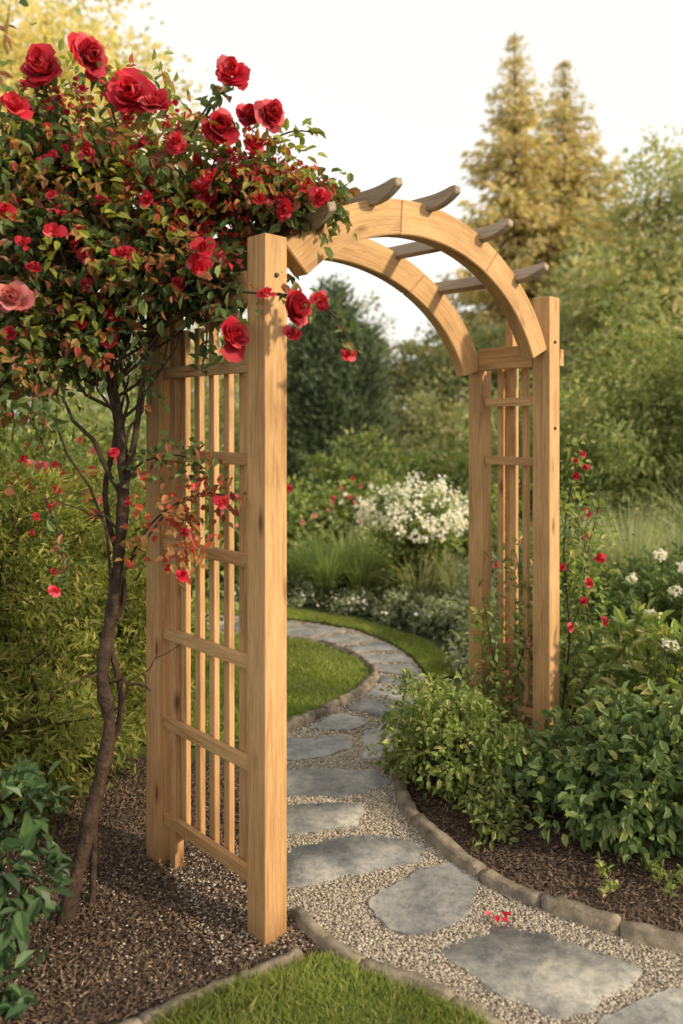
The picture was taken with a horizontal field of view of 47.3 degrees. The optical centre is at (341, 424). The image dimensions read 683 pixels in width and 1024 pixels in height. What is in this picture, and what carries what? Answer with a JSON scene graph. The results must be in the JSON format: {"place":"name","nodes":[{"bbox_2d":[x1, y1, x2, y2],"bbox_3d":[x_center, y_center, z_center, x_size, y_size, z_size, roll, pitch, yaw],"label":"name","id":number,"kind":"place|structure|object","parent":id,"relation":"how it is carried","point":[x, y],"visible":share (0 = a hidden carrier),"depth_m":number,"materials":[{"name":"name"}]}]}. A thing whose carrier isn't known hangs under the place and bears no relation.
{"place":"outdoors","nodes":[
{"label":"outdoors","id":0,"kind":"place"},
{"bbox_2d":[21,625,369,745],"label":"lawn","id":1,"kind":"structure","parent":0,"point":[318,675],"depth_m":4.66,"materials":[{"name":"green plant"}]},
{"bbox_2d":[191,598,468,677],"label":"lawn","id":2,"kind":"structure","parent":0,"point":[427,655],"depth_m":5.55,"materials":[{"name":"green plant"}]},
{"bbox_2d":[5,431,668,961],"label":"ground","id":3,"kind":"structure","parent":0,"point":[439,643],"depth_m":5.83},
{"bbox_2d":[0,0,208,487],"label":"golden maple tree","id":4,"kind":"object","parent":3,"relation":"on","point":[15,51],"visible":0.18,"depth_m":15.96,"materials":[{"name":"yellow plant"}]},
{"bbox_2d":[0,421,223,847],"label":"feathery shrub","id":5,"kind":"object","parent":3,"relation":"on","point":[44,736],"visible":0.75,"depth_m":3.32,"materials":[{"name":"green plant"}]},
{"bbox_2d":[0,315,292,675],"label":"pink rose bush","id":6,"kind":"object","parent":3,"relation":"on","point":[71,451],"visible":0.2,"depth_m":4.62,"materials":[{"name":"green plant"}]},
{"bbox_2d":[0,757,318,1023],"bbox_3d":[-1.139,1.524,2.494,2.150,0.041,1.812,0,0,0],"label":"bark mulch","id":7,"kind":"object","parent":3,"relation":"on","point":[127,969],"visible":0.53,"depth_m":2.37,"materials":[{"name":"brown wood"}]},
{"bbox_2d":[0,753,75,1020],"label":"rhododendron shrub","id":8,"kind":"object","parent":7,"relation":"on","point":[22,915],"visible":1,"depth_m":2.14,"materials":[{"name":"green plant"}]},
{"bbox_2d":[3,853,246,1006],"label":"spilled gravel","id":9,"kind":"structure","parent":7,"relation":"on","point":[123,943],"depth_m":2.32,"materials":[{"name":"beige gravel"}]},
{"bbox_2d":[0,0,363,925],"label":"climbing rose","id":10,"kind":"object","parent":7,"relation":"on","point":[88,244],"visible":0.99,"depth_m":2.39,"materials":[{"name":"green plant"}]},
{"bbox_2d":[118,946,303,1023],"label":"stone edging","id":11,"kind":"object","parent":7,"relation":"on","point":[146,1017],"visible":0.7,"depth_m":2.09,"materials":[{"name":"grey stone"}]},
{"bbox_2d":[170,842,319,964],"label":"spilled gravel","id":12,"kind":"structure","parent":7,"relation":"on","point":[222,916],"depth_m":2.43,"materials":[{"name":"grey gravel"}]},
{"bbox_2d":[82,622,371,668],"bbox_3d":[-1.054,1.524,5.635,2.949,0.061,0.482,0,0,23],"label":"stone edging","id":13,"kind":"object","parent":3,"relation":"on","point":[366,662],"visible":0.25,"depth_m":5.34,"materials":[{"name":"grey stone"}]},
{"bbox_2d":[0,381,638,599],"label":"mixed border shrub","id":14,"kind":"object","parent":3,"relation":"on","point":[305,511],"visible":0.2,"depth_m":7.74,"materials":[{"name":"green plant"}]},
{"bbox_2d":[151,947,499,1023],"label":"lawn","id":15,"kind":"structure","parent":3,"relation":"on","point":[320,989],"depth_m":2.04,"materials":[{"name":"green plant"}]},
{"bbox_2d":[287,663,379,732],"bbox_3d":[-0.079,1.515,4.168,0.147,0.080,1.485,0,0,27],"label":"stone edging","id":16,"kind":"object","parent":3,"relation":"on","point":[294,723],"visible":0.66,"depth_m":4.21,"materials":[{"name":"grey stone"}]},
{"bbox_2d":[1,202,677,483],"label":"distant trees","id":17,"kind":"object","parent":3,"relation":"on","point":[428,360],"visible":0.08,"depth_m":19.45,"materials":[{"name":"green plant"}]},
{"bbox_2d":[3,350,681,512],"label":"hedgerow","id":18,"kind":"object","parent":3,"relation":"on","point":[423,412],"visible":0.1,"depth_m":13.51,"materials":[{"name":"green plant"}]},
{"bbox_2d":[287,520,404,608],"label":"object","id":19,"kind":"object","parent":3,"relation":"on","point":[330,568],"visible":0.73,"depth_m":6.65,"materials":[{"name":"green plant"}]},
{"bbox_2d":[287,272,413,519],"bbox_3d":[-0.046,-0.353,12.531,2.690,4.208,2.506,0,0,0],"label":"juniper tree","id":20,"kind":"object","parent":3,"relation":"on","point":[329,388],"visible":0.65,"depth_m":12.19,"materials":[{"name":"green plant"}]},
{"bbox_2d":[146,177,563,945],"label":"wooden garden arch","id":21,"kind":"structure","parent":3,"relation":"on","point":[260,561],"depth_m":2.68,"materials":[{"name":"brown wood"}]},
{"bbox_2d":[219,585,505,618],"bbox_3d":[0.003,1.408,6.243,2.696,0.286,0.847,0,0,31],"label":"flowering groundcover","id":22,"kind":"object","parent":3,"relation":"on","point":[296,593],"visible":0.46,"depth_m":6.51,"materials":[{"name":"green plant"}]},
{"bbox_2d":[219,550,532,678],"bbox_3d":[0.433,1.240,6.043,1.445,0.682,3.006,0,0,-40],"label":"groundcover shrub","id":23,"kind":"object","parent":3,"relation":"on","point":[427,608],"visible":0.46,"depth_m":5.79,"materials":[{"name":"green plant"}]},
{"bbox_2d":[290,906,503,1023],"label":"stone edging","id":24,"kind":"object","parent":3,"relation":"on","point":[306,923],"visible":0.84,"depth_m":2.17,"materials":[{"name":"grey stone"}]},
{"bbox_2d":[353,470,468,599],"bbox_3d":[0.601,0.954,6.394,0.999,1.174,0.888,0,0,28],"label":"white rhododendron","id":25,"kind":"object","parent":3,"relation":"on","point":[423,529],"visible":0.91,"depth_m":6.25,"materials":[{"name":"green plant"}]},
{"bbox_2d":[365,544,495,615],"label":"ornamental grass","id":26,"kind":"object","parent":3,"relation":"on","point":[441,582],"depth_m":6.20,"materials":[{"name":"grass blades"}]},
{"bbox_2d":[298,423,593,592],"bbox_3d":[1.200,0.792,9.046,2.495,1.638,4.236,0,0,-28],"label":"mixed border shrub","id":27,"kind":"object","parent":3,"relation":"on","point":[414,462],"visible":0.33,"depth_m":9.23,"materials":[{"name":"green plant"}]},
{"bbox_2d":[401,31,597,447],"bbox_3d":[4.955,-4.915,22.528,8.494,12.901,6.597,0,0,0],"label":"spruce tree","id":28,"kind":"object","parent":3,"relation":"on","point":[516,246],"visible":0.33,"depth_m":21.99,"materials":[{"name":"yellow plant"}]},
{"bbox_2d":[393,750,682,955],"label":"stone edging","id":29,"kind":"object","parent":3,"relation":"on","point":[448,847],"visible":0.62,"depth_m":2.47,"materials":[{"name":"grey stone"}]},
{"bbox_2d":[407,686,682,932],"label":"mulch bed","id":30,"kind":"object","parent":3,"relation":"on","point":[628,906],"visible":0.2,"depth_m":2.73,"materials":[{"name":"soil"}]},
{"bbox_2d":[366,667,543,810],"bbox_3d":[0.411,1.279,3.356,0.700,0.528,0.825,0,0,-39],"label":"boxwood shrub","id":31,"kind":"object","parent":30,"relation":"on","point":[436,709],"visible":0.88,"depth_m":3.21,"materials":[{"name":"green plant"}]},
{"bbox_2d":[457,775,531,852],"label":"seedling shrub","id":32,"kind":"object","parent":30,"relation":"on","point":[494,829],"visible":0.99,"depth_m":2.85,"materials":[{"name":"green plant"}]},
{"bbox_2d":[461,722,564,819],"bbox_3d":[0.673,1.365,3.120,0.395,0.354,0.346,0,0,-14],"label":"boxwood shrub","id":33,"kind":"object","parent":30,"relation":"on","point":[532,753],"visible":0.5,"depth_m":3.07,"materials":[{"name":"green plant"}]},
{"bbox_2d":[446,430,634,756],"bbox_3d":[0.891,0.788,3.664,0.976,1.525,0.387,0,0,-22],"label":"climbing rose","id":34,"kind":"object","parent":30,"relation":"on","point":[587,579],"visible":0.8,"depth_m":3.66,"materials":[{"name":"green plant"}]},
{"bbox_2d":[496,678,682,875],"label":"dark leaf shrub","id":35,"kind":"object","parent":30,"relation":"on","point":[584,788],"visible":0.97,"depth_m":2.82,"materials":[{"name":"green plant"}]},
{"bbox_2d":[530,541,682,728],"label":"hydrangea bush","id":36,"kind":"object","parent":30,"relation":"on","point":[670,594],"visible":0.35,"depth_m":4.66,"materials":[{"name":"green plant"}]},
{"bbox_2d":[562,597,682,897],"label":"spreading shrub","id":37,"kind":"object","parent":30,"relation":"on","point":[623,630],"visible":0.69,"depth_m":3.36,"materials":[{"name":"green plant"}]},
{"bbox_2d":[444,279,682,556],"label":"tall leafy shrub","id":38,"kind":"object","parent":3,"relation":"on","point":[620,477],"visible":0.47,"depth_m":7.83,"materials":[{"name":"green plant"}]},
{"bbox_2d":[462,59,669,443],"bbox_3d":[6.907,-4.815,23.620,7.660,12.701,8.573,0,0,-25],"label":"spruce tree","id":39,"kind":"object","parent":3,"relation":"on","point":[565,182],"visible":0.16,"depth_m":23.31,"materials":[{"name":"yellow plant"}]},
{"bbox_2d":[491,509,682,621],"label":"border shrub","id":40,"kind":"object","parent":3,"relation":"on","point":[520,555],"visible":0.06,"depth_m":6.52,"materials":[{"name":"green plant"}]},
{"bbox_2d":[536,125,682,455],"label":"deciduous tree","id":41,"kind":"object","parent":3,"relation":"on","point":[651,266],"visible":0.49,"depth_m":14.62,"materials":[{"name":"green plant"}]},
{"bbox_2d":[618,147,682,310],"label":"deciduous tree","id":42,"kind":"object","parent":3,"relation":"on","point":[680,215],"visible":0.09,"depth_m":16.04,"materials":[{"name":"green plant"}]},
{"bbox_2d":[0,0,682,423],"label":"sky","id":43,"kind":"structure","parent":0,"point":[394,88],"materials":[{"name":"white"}]},
{"bbox_2d":[89,615,682,1023],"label":"gravel path","id":44,"kind":"structure","parent":0,"point":[652,980],"depth_m":2.39,"materials":[{"name":"beige gravel"}]},
{"bbox_2d":[39,610,426,764],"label":"gravel","id":45,"kind":"structure","parent":44,"relation":"on","point":[306,726],"depth_m":4.13,"materials":[{"name":"grey gravel"}]},
{"bbox_2d":[485,910,511,922],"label":"fallen petals","id":46,"kind":"object","parent":44,"relation":"on","point":[497,917],"visible":1,"depth_m":2.38,"materials":[{"name":"red plant"}]},
{"bbox_2d":[192,616,682,1023],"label":"flagstone path","id":47,"kind":"structure","parent":0,"point":[546,974],"depth_m":2.55,"materials":[{"name":"stone"}]},
{"bbox_2d":[462,579,627,672],"bbox_3d":[1.326,1.252,5.097,1.119,0.565,1.261,0,0,0],"label":"shrub","id":48,"kind":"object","parent":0,"point":[531,622],"depth_m":5.05,"materials":[{"name":"green plant"}]},
{"bbox_2d":[463,474,682,623],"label":"ornamental grass","id":49,"kind":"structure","parent":0,"point":[634,548],"depth_m":5.77,"materials":[{"name":"grass blades"}]},
{"bbox_2d":[594,176,650,241],"bbox_3d":[9.085,-3.365,25.364,6.104,9.801,6.313,0,0,21],"label":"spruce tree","id":50,"kind":"object","parent":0,"point":[619,195],"depth_m":25.40,"materials":[{"name":"green plant"}]}
]}

